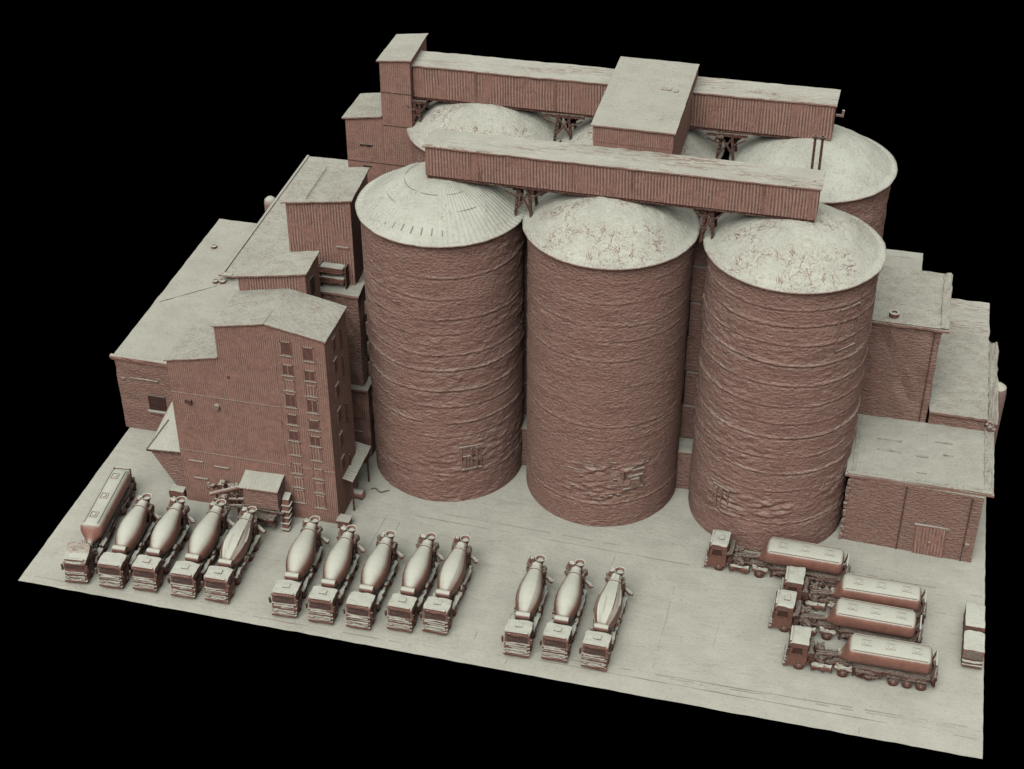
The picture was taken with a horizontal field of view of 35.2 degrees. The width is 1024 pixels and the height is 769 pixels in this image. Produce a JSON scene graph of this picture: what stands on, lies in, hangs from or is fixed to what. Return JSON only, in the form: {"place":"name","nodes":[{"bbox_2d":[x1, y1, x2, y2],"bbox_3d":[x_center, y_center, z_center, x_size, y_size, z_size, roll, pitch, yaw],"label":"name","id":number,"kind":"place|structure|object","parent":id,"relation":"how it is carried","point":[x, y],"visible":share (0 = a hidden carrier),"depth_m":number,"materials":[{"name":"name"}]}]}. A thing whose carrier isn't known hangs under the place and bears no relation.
{"place":"outdoors","nodes":[
{"label":"outdoors","id":0,"kind":"place"},
{"bbox_2d":[163,288,357,523],"bbox_3d":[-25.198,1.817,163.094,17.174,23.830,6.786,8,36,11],"label":"cladded tower","id":1,"kind":"structure","parent":0,"point":[259,380],"depth_m":159.67,"materials":[{"name":"metal"}]},
{"bbox_2d":[146,402,185,486],"bbox_3d":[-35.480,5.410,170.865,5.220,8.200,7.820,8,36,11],"label":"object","id":2,"kind":"object","parent":1,"relation":"attached to","point":[163,447],"visible":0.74,"depth_m":168.33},
{"bbox_2d":[279,341,292,357],"bbox_3d":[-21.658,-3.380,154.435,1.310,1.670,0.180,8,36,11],"label":"window","id":3,"kind":"structure","parent":1,"relation":"in","point":[285,347],"depth_m":154.47,"materials":[{"name":"glass"}]},
{"bbox_2d":[281,364,294,377],"bbox_3d":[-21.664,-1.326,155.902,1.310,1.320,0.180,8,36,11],"label":"window","id":4,"kind":"structure","parent":1,"relation":"in","point":[287,370],"depth_m":155.95,"materials":[{"name":"glass"}]},
{"bbox_2d":[283,379,295,392],"bbox_3d":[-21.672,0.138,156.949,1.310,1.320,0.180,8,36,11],"label":"window","id":5,"kind":"structure","parent":1,"relation":"in","point":[289,385],"depth_m":157.02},
{"bbox_2d":[284,393,297,408],"bbox_3d":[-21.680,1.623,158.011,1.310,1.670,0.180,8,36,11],"label":"window","id":6,"kind":"structure","parent":1,"relation":"in","point":[290,399],"depth_m":158.06,"materials":[{"name":"glass"}]},
{"bbox_2d":[286,414,298,426],"bbox_3d":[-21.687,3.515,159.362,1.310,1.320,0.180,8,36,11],"label":"window","id":7,"kind":"structure","parent":1,"relation":"in","point":[292,420],"depth_m":159.41,"materials":[{"name":"glass"}]},
{"bbox_2d":[288,430,300,442],"bbox_3d":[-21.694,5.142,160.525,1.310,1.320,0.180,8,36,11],"label":"window","id":8,"kind":"structure","parent":1,"relation":"in","point":[293,436],"depth_m":160.58,"materials":[{"name":"glass"}]},
{"bbox_2d":[289,441,301,456],"bbox_3d":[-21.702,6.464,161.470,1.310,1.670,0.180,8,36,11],"label":"window","id":9,"kind":"structure","parent":1,"relation":"in","point":[295,450],"depth_m":161.53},
{"bbox_2d":[291,463,303,474],"bbox_3d":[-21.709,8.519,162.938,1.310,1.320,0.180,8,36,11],"label":"window","id":10,"kind":"structure","parent":1,"relation":"in","point":[299,471],"depth_m":163.01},
{"bbox_2d":[292,477,304,488],"bbox_3d":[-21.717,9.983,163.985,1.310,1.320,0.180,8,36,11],"label":"window","id":11,"kind":"structure","parent":1,"relation":"in","point":[298,482],"depth_m":164.03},
{"bbox_2d":[294,489,305,503],"bbox_3d":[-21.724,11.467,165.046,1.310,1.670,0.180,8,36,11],"label":"window","id":12,"kind":"structure","parent":1,"relation":"in","point":[299,495],"depth_m":165.10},
{"bbox_2d":[302,347,314,362],"bbox_3d":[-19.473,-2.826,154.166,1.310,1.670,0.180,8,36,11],"label":"window","id":13,"kind":"structure","parent":1,"relation":"in","point":[307,353],"depth_m":154.21,"materials":[{"name":"glass"}]},
{"bbox_2d":[304,370,316,383],"bbox_3d":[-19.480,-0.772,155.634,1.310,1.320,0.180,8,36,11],"label":"window","id":14,"kind":"structure","parent":1,"relation":"in","point":[310,376],"depth_m":155.68,"materials":[{"name":"glass"}]},
{"bbox_2d":[305,385,317,398],"bbox_3d":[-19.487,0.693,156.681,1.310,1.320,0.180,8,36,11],"label":"window","id":15,"kind":"structure","parent":1,"relation":"in","point":[311,391],"depth_m":156.71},
{"bbox_2d":[306,399,318,414],"bbox_3d":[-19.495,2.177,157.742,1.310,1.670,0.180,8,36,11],"label":"window","id":16,"kind":"structure","parent":1,"relation":"in","point":[312,405],"depth_m":157.79,"materials":[{"name":"glass"}]},
{"bbox_2d":[308,419,320,432],"bbox_3d":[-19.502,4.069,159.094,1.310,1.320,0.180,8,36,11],"label":"window","id":17,"kind":"structure","parent":1,"relation":"in","point":[314,425],"depth_m":159.14,"materials":[{"name":"glass"}]},
{"bbox_2d":[309,435,321,448],"bbox_3d":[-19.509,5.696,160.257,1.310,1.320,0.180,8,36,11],"label":"window","id":18,"kind":"structure","parent":1,"relation":"in","point":[315,441],"depth_m":160.31,"materials":[{"name":"glass"}]},
{"bbox_2d":[310,447,323,462],"bbox_3d":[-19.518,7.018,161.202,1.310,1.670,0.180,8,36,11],"label":"window","id":19,"kind":"structure","parent":1,"relation":"in","point":[316,453],"depth_m":161.25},
{"bbox_2d":[312,468,324,480],"bbox_3d":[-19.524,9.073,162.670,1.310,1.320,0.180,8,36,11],"label":"window","id":20,"kind":"structure","parent":1,"relation":"in","point":[317,475],"depth_m":162.72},
{"bbox_2d":[313,482,325,494],"bbox_3d":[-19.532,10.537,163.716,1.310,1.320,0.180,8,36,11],"label":"window","id":21,"kind":"structure","parent":1,"relation":"in","point":[319,488],"depth_m":163.79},
{"bbox_2d":[315,495,326,509],"bbox_3d":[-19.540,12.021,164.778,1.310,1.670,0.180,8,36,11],"label":"window","id":22,"kind":"structure","parent":1,"relation":"in","point":[320,501],"depth_m":164.83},
{"bbox_2d":[331,334,335,353],"bbox_3d":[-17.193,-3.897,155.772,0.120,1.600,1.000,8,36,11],"label":"side window","id":23,"kind":"structure","parent":1,"relation":"in","point":[333,341],"depth_m":155.61,"materials":[{"name":"glass"}]},
{"bbox_2d":[333,356,337,374],"bbox_3d":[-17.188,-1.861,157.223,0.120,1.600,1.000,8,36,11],"label":"side window","id":24,"kind":"structure","parent":1,"relation":"in","point":[335,365],"depth_m":157.06,"materials":[{"name":"glass"}]},
{"bbox_2d":[335,381,339,399],"bbox_3d":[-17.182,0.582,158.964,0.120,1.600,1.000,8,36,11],"label":"side window","id":25,"kind":"structure","parent":1,"relation":"in","point":[337,390],"depth_m":158.83,"materials":[{"name":"glass"}]},
{"bbox_2d":[337,406,341,423],"bbox_3d":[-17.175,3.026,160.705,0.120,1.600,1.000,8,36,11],"label":"side window","id":26,"kind":"structure","parent":1,"relation":"in","point":[339,416],"depth_m":160.54,"materials":[{"name":"glass"}]},
{"bbox_2d":[339,430,343,447],"bbox_3d":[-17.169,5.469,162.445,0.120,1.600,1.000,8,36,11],"label":"side window","id":27,"kind":"structure","parent":1,"relation":"in","point":[341,440],"depth_m":162.28,"materials":[{"name":"glass"}]},
{"bbox_2d":[341,453,345,470],"bbox_3d":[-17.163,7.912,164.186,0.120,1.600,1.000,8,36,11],"label":"side window","id":28,"kind":"structure","parent":1,"relation":"in","point":[343,465],"depth_m":164.01,"materials":[{"name":"glass"}]},
{"bbox_2d":[231,251,320,297],"bbox_3d":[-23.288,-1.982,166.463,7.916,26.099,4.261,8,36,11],"label":"stair tower","id":29,"kind":"structure","parent":0,"point":[297,271],"depth_m":159.00,"materials":[{"name":"concrete"}]},
{"bbox_2d":[310,274,314,294],"bbox_3d":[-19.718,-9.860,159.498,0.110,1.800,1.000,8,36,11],"label":"side door","id":30,"kind":"structure","parent":29,"relation":"in","point":[312,283],"depth_m":159.33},
{"bbox_2d":[18,414,985,758],"bbox_3d":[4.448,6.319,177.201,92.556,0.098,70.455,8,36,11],"label":"ground","id":31,"kind":"structure","parent":0,"point":[744,650],"depth_m":156.74,"materials":[{"name":"concrete"}]},
{"bbox_2d":[60,467,136,583],"bbox_3d":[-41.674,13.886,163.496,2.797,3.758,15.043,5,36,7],"label":"tanker truck","id":32,"kind":"object","parent":31,"relation":"on","point":[114,497],"visible":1,"depth_m":161.83,"materials":[{"name":"metal"}]},
{"bbox_2d":[95,493,161,588],"bbox_3d":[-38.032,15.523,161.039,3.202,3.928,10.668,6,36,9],"label":"mixer truck","id":33,"kind":"object","parent":31,"relation":"on","point":[135,525],"visible":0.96,"depth_m":159.68,"materials":[{"name":"metal"}]},
{"bbox_2d":[129,496,194,592],"bbox_3d":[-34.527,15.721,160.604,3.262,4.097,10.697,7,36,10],"label":"mixer truck","id":34,"kind":"object","parent":31,"relation":"on","point":[172,524],"visible":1,"depth_m":159.34,"materials":[{"name":"metal"}]},
{"bbox_2d":[169,483,186,496],"bbox_3d":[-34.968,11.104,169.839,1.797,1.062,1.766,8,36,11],"label":"concrete block","id":35,"kind":"object","parent":31,"relation":"on","point":[175,490],"depth_m":169.26,"materials":[{"name":"concrete"}]},
{"bbox_2d":[109,219,256,430],"bbox_3d":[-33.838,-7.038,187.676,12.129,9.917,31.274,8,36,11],"label":"storage hall","id":36,"kind":"structure","parent":31,"relation":"on","point":[191,294],"depth_m":179.95,"materials":[{"name":"concrete"}]},
{"bbox_2d":[219,279,225,283],"bbox_3d":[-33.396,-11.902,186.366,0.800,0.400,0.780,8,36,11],"label":"roof vent","id":37,"kind":"object","parent":36,"relation":"on","point":[222,281],"visible":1,"depth_m":186.16,"materials":[{"name":"metal"}]},
{"bbox_2d":[167,499,234,598],"bbox_3d":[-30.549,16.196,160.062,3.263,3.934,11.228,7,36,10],"label":"mixer truck","id":38,"kind":"object","parent":31,"relation":"on","point":[187,574],"visible":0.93,"depth_m":158.58,"materials":[{"name":"metal"}]},
{"bbox_2d":[206,480,244,515],"bbox_3d":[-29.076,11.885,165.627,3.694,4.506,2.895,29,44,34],"label":"screw conveyor","id":39,"kind":"object","parent":31,"relation":"on","point":[234,499],"visible":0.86,"depth_m":164.82,"materials":[{"name":"metal"}]},
{"bbox_2d":[201,506,265,603],"bbox_3d":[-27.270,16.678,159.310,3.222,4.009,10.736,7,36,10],"label":"mixer truck","id":40,"kind":"object","parent":31,"relation":"on","point":[221,580],"visible":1,"depth_m":157.98,"materials":[{"name":"metal"}]},
{"bbox_2d":[236,470,291,527],"bbox_3d":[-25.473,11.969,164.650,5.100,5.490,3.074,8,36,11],"label":"loading hut","id":41,"kind":"object","parent":31,"relation":"on","point":[262,491],"visible":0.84,"depth_m":163.87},
{"bbox_2d":[264,196,274,211],"bbox_3d":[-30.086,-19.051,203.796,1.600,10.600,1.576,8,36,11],"label":"white tank","id":42,"kind":"object","parent":31,"relation":"on","point":[268,200],"visible":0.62,"depth_m":200.61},
{"bbox_2d":[218,155,347,278],"bbox_3d":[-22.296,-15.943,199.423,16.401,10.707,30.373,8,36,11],"label":"hall","id":43,"kind":"structure","parent":31,"relation":"on","point":[268,233],"depth_m":194.53,"materials":[{"name":"concrete"}]},
{"bbox_2d":[281,492,292,531],"bbox_3d":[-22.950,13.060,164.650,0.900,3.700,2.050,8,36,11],"label":"bucket elevator","id":44,"kind":"object","parent":31,"relation":"on","point":[286,506],"visible":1,"depth_m":164.32,"materials":[{"name":"metal"}]},
{"bbox_2d":[268,516,329,617],"bbox_3d":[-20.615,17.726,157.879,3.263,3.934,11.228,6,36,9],"label":"mixer truck","id":45,"kind":"object","parent":31,"relation":"on","point":[289,593],"visible":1,"depth_m":156.40,"materials":[{"name":"metal"}]},
{"bbox_2d":[280,167,375,456],"bbox_3d":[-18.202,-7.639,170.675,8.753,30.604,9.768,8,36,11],"label":"mill tower","id":46,"kind":"structure","parent":31,"relation":"on","point":[321,215],"depth_m":163.81,"materials":[{"name":"metal"}]},
{"bbox_2d":[305,525,364,624],"bbox_3d":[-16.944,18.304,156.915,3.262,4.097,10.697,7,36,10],"label":"mixer truck","id":47,"kind":"object","parent":31,"relation":"on","point":[326,596],"visible":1,"depth_m":155.57,"materials":[{"name":"metal"}]},
{"bbox_2d":[336,514,351,527],"bbox_3d":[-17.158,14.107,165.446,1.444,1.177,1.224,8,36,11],"label":"metal cabinet","id":48,"kind":"object","parent":31,"relation":"on","point":[343,519],"visible":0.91,"depth_m":165.05,"materials":[{"name":"metal"}]},
{"bbox_2d":[342,441,370,510],"bbox_3d":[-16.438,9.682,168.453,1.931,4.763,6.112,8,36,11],"label":"canopy","id":49,"kind":"object","parent":31,"relation":"on","point":[361,456],"visible":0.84,"depth_m":167.40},
{"bbox_2d":[351,488,364,499],"bbox_3d":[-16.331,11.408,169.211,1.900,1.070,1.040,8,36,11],"label":"floor tank","id":50,"kind":"object","parent":31,"relation":"on","point":[359,494],"visible":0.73,"depth_m":168.75,"materials":[{"name":"metal"}]},
{"bbox_2d":[343,530,403,629],"bbox_3d":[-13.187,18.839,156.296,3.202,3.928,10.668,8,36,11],"label":"mixer truck","id":51,"kind":"object","parent":31,"relation":"on","point":[363,604],"visible":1,"depth_m":154.89,"materials":[{"name":"metal"}]},
{"bbox_2d":[370,488,389,492],"bbox_3d":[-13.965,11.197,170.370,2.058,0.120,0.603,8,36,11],"label":"hose","id":52,"kind":"object","parent":31,"relation":"on","point":[380,491],"visible":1,"depth_m":170.29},
{"bbox_2d":[341,33,428,182],"bbox_3d":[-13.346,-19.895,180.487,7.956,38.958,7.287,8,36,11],"label":"elevator tower","id":53,"kind":"structure","parent":31,"relation":"on","point":[379,142],"depth_m":171.19,"materials":[{"name":"metal"}]},
{"bbox_2d":[384,532,444,632],"bbox_3d":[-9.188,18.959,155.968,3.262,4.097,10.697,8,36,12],"label":"mixer truck","id":54,"kind":"object","parent":31,"relation":"on","point":[405,605],"visible":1,"depth_m":154.61,"materials":[{"name":"metal"}]},
{"bbox_2d":[355,162,528,501],"bbox_3d":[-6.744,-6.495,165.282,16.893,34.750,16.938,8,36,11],"label":"silo","id":55,"kind":"object","parent":31,"relation":"on","point":[443,260],"visible":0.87,"depth_m":158.45,"materials":[{"name":"concrete"}]},
{"bbox_2d":[420,535,478,634],"bbox_3d":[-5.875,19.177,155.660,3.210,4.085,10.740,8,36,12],"label":"mixer truck","id":56,"kind":"object","parent":31,"relation":"on","point":[440,609],"visible":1,"depth_m":154.32,"materials":[{"name":"metal"}]},
{"bbox_2d":[407,101,566,370],"bbox_3d":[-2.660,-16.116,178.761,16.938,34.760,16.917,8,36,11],"label":"silo","id":57,"kind":"object","parent":31,"relation":"on","point":[492,119],"visible":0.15,"depth_m":167.21,"materials":[{"name":"grey concrete"}]},
{"bbox_2d":[407,99,428,126],"bbox_3d":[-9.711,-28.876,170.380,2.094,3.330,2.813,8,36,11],"label":"trestle","id":58,"kind":"object","parent":57,"relation":"on","point":[422,104],"visible":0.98,"depth_m":169.24,"materials":[{"name":"brown metal"}]},
{"bbox_2d":[501,555,553,657],"bbox_3d":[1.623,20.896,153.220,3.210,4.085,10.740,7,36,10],"label":"mixer truck","id":59,"kind":"object","parent":31,"relation":"on","point":[521,626],"visible":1,"depth_m":151.85,"materials":[{"name":"metal"}]},
{"bbox_2d":[521,195,539,464],"bbox_3d":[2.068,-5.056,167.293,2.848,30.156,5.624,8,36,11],"label":"link building","id":60,"kind":"structure","parent":31,"relation":"on","point":[524,440],"depth_m":169.16,"materials":[{"name":"metal"}]},
{"bbox_2d":[540,559,592,662],"bbox_3d":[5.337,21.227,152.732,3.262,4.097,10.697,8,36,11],"label":"mixer truck","id":61,"kind":"object","parent":31,"relation":"on","point":[558,638],"visible":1,"depth_m":151.36,"materials":[{"name":"metal"}]},
{"bbox_2d":[579,566,632,671],"bbox_3d":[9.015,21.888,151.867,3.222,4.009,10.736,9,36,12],"label":"mixer truck","id":62,"kind":"object","parent":31,"relation":"on","point":[597,647],"visible":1,"depth_m":150.44,"materials":[{"name":"metal"}]},
{"bbox_2d":[522,192,699,526],"bbox_3d":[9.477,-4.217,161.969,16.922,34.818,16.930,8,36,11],"label":"silo","id":63,"kind":"object","parent":31,"relation":"on","point":[608,289],"visible":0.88,"depth_m":155.08,"materials":[{"name":"concrete"}]},
{"bbox_2d":[504,187,541,217],"bbox_3d":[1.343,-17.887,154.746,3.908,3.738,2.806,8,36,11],"label":"trestle","id":64,"kind":"object","parent":63,"relation":"on","point":[522,197],"visible":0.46,"depth_m":153.75,"materials":[{"name":"brown metal"}]},
{"bbox_2d":[422,129,825,222],"bbox_3d":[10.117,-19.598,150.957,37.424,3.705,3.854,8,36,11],"label":"conveyor gallery","id":65,"kind":"object","parent":63,"relation":"on","point":[732,187],"visible":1,"depth_m":149.59,"materials":[{"name":"brown metal"}]},
{"bbox_2d":[561,117,724,405],"bbox_3d":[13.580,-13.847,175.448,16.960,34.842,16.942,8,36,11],"label":"silo","id":66,"kind":"object","parent":31,"relation":"on","point":[697,143],"visible":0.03,"depth_m":165.64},
{"bbox_2d":[542,112,584,140],"bbox_3d":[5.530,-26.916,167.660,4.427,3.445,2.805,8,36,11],"label":"trestle","id":67,"kind":"object","parent":66,"relation":"on","point":[558,116],"visible":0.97,"depth_m":166.32,"materials":[{"name":"brown metal"}]},
{"bbox_2d":[411,51,840,140],"bbox_3d":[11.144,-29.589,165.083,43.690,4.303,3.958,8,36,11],"label":"conveyor gallery","id":68,"kind":"object","parent":66,"relation":"on","point":[757,108],"visible":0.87,"depth_m":164.17,"materials":[{"name":"brown metal"}]},
{"bbox_2d":[590,56,699,154],"bbox_3d":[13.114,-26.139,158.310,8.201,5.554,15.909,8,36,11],"label":"cross house","id":69,"kind":"structure","parent":68,"relation":"on","point":[645,104],"depth_m":154.97,"materials":[{"name":"concrete"}]},
{"bbox_2d":[836,110,844,116],"bbox_3d":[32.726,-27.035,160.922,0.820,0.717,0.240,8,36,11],"label":"bracket arm","id":70,"kind":"object","parent":68,"relation":"attached to","point":[841,115],"visible":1,"depth_m":160.93},
{"bbox_2d":[706,131,747,160],"bbox_3d":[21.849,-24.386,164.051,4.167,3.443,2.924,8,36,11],"label":"trestle","id":71,"kind":"object","parent":66,"relation":"on","point":[719,136],"visible":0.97,"depth_m":162.71,"materials":[{"name":"metal"}]},
{"bbox_2d":[675,215,710,489],"bbox_3d":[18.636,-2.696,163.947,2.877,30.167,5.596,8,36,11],"label":"link building","id":72,"kind":"structure","parent":31,"relation":"on","point":[699,267],"depth_m":164.31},
{"bbox_2d":[688,202,886,551],"bbox_3d":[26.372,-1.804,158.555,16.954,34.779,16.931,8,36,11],"label":"silo","id":73,"kind":"object","parent":31,"relation":"on","point":[787,309],"visible":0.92,"depth_m":151.46,"materials":[{"name":"concrete"}]},
{"bbox_2d":[695,209,721,242],"bbox_3d":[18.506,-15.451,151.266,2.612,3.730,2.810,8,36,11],"label":"trestle","id":74,"kind":"object","parent":73,"relation":"on","point":[713,217],"visible":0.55,"depth_m":150.28,"materials":[{"name":"brown metal"}]},
{"bbox_2d":[729,124,897,238],"bbox_3d":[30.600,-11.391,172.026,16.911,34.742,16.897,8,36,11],"label":"silo","id":75,"kind":"object","parent":31,"relation":"on","point":[860,174],"visible":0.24,"depth_m":160.23,"materials":[{"name":"grey concrete"}]},
{"bbox_2d":[810,135,818,168],"bbox_3d":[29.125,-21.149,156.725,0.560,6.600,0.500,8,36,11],"label":"steel post","id":76,"kind":"object","parent":75,"relation":"on","point":[815,137],"visible":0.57,"depth_m":155.54,"materials":[{"name":"metal"}]},
{"bbox_2d":[818,135,825,169],"bbox_3d":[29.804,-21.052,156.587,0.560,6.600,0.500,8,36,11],"label":"steel post","id":77,"kind":"object","parent":75,"relation":"on","point":[822,138],"visible":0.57,"depth_m":155.44,"materials":[{"name":"metal"}]},
{"bbox_2d":[768,589,922,643],"bbox_3d":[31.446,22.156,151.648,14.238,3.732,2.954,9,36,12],"label":"tanker truck","id":78,"kind":"object","parent":31,"relation":"on","point":[846,618],"visible":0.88,"depth_m":150.72,"materials":[{"name":"metal"}]},
{"bbox_2d":[780,566,926,624],"bbox_3d":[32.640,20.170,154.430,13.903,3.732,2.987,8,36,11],"label":"tanker truck","id":79,"kind":"object","parent":31,"relation":"on","point":[889,592],"visible":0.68,"depth_m":153.27,"materials":[{"name":"metal"}]},
{"bbox_2d":[782,625,937,690],"bbox_3d":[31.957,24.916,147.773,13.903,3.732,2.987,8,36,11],"label":"tanker truck","id":80,"kind":"object","parent":31,"relation":"on","point":[869,657],"visible":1,"depth_m":146.86,"materials":[{"name":"metal"}]},
{"bbox_2d":[884,249,922,270],"bbox_3d":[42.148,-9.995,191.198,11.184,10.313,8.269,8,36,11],"label":"shed","id":81,"kind":"structure","parent":31,"relation":"on","point":[905,259],"depth_m":188.87,"materials":[{"name":"concrete"}]},
{"bbox_2d":[857,265,952,422],"bbox_3d":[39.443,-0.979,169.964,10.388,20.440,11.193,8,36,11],"label":"boiler house","id":82,"kind":"structure","parent":31,"relation":"on","point":[900,366],"depth_m":163.48,"materials":[{"name":"brick"}]},
{"bbox_2d":[889,310,899,318],"bbox_3d":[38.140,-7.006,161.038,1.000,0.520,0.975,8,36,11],"label":"roof vent","id":83,"kind":"object","parent":82,"relation":"on","point":[894,314],"visible":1,"depth_m":160.82,"materials":[{"name":"metal"}]},
{"bbox_2d":[838,413,993,562],"bbox_3d":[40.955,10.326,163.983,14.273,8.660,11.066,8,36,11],"label":"front annex","id":84,"kind":"object","parent":31,"relation":"on","point":[922,488],"visible":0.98,"depth_m":160.58,"materials":[{"name":"brick"}]},
{"bbox_2d":[912,526,947,557],"bbox_3d":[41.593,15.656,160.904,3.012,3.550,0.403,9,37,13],"label":"door","id":85,"kind":"structure","parent":84,"relation":"in","point":[928,541],"depth_m":160.86,"materials":[{"name":"brown metal"}]},
{"bbox_2d":[926,298,998,431],"bbox_3d":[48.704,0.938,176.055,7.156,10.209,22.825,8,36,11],"label":"workshop","id":86,"kind":"structure","parent":31,"relation":"on","point":[964,391],"depth_m":170.33,"materials":[{"name":"concrete"}]},
{"bbox_2d":[961,603,984,669],"bbox_3d":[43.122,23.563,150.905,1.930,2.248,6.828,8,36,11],"label":"parked lorry","id":87,"kind":"object","parent":31,"relation":"on","point":[973,646],"visible":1,"depth_m":149.69,"materials":[{"name":"metal"}]},
{"bbox_2d":[993,382,1006,446],"bbox_3d":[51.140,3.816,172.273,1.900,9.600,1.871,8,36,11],"label":"round tank","id":88,"kind":"object","parent":31,"relation":"on","point":[1002,389],"visible":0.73,"depth_m":169.79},
{"bbox_2d":[35,514,981,738],"bbox_3d":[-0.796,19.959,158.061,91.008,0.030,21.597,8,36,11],"label":"pavement","id":89,"kind":"structure","parent":0,"point":[659,642],"depth_m":148.34,"materials":[{"name":"grey concrete"}]},
{"bbox_2d":[704,529,850,588],"bbox_3d":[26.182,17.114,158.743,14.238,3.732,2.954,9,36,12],"label":"tanker truck","id":90,"kind":"object","parent":89,"relation":"on","point":[822,565],"visible":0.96,"depth_m":157.73,"materials":[{"name":"metal"}]},
{"bbox_2d":[0,0,1023,768],"label":"sky","id":91,"kind":"structure","parent":0,"point":[129,129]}
]}

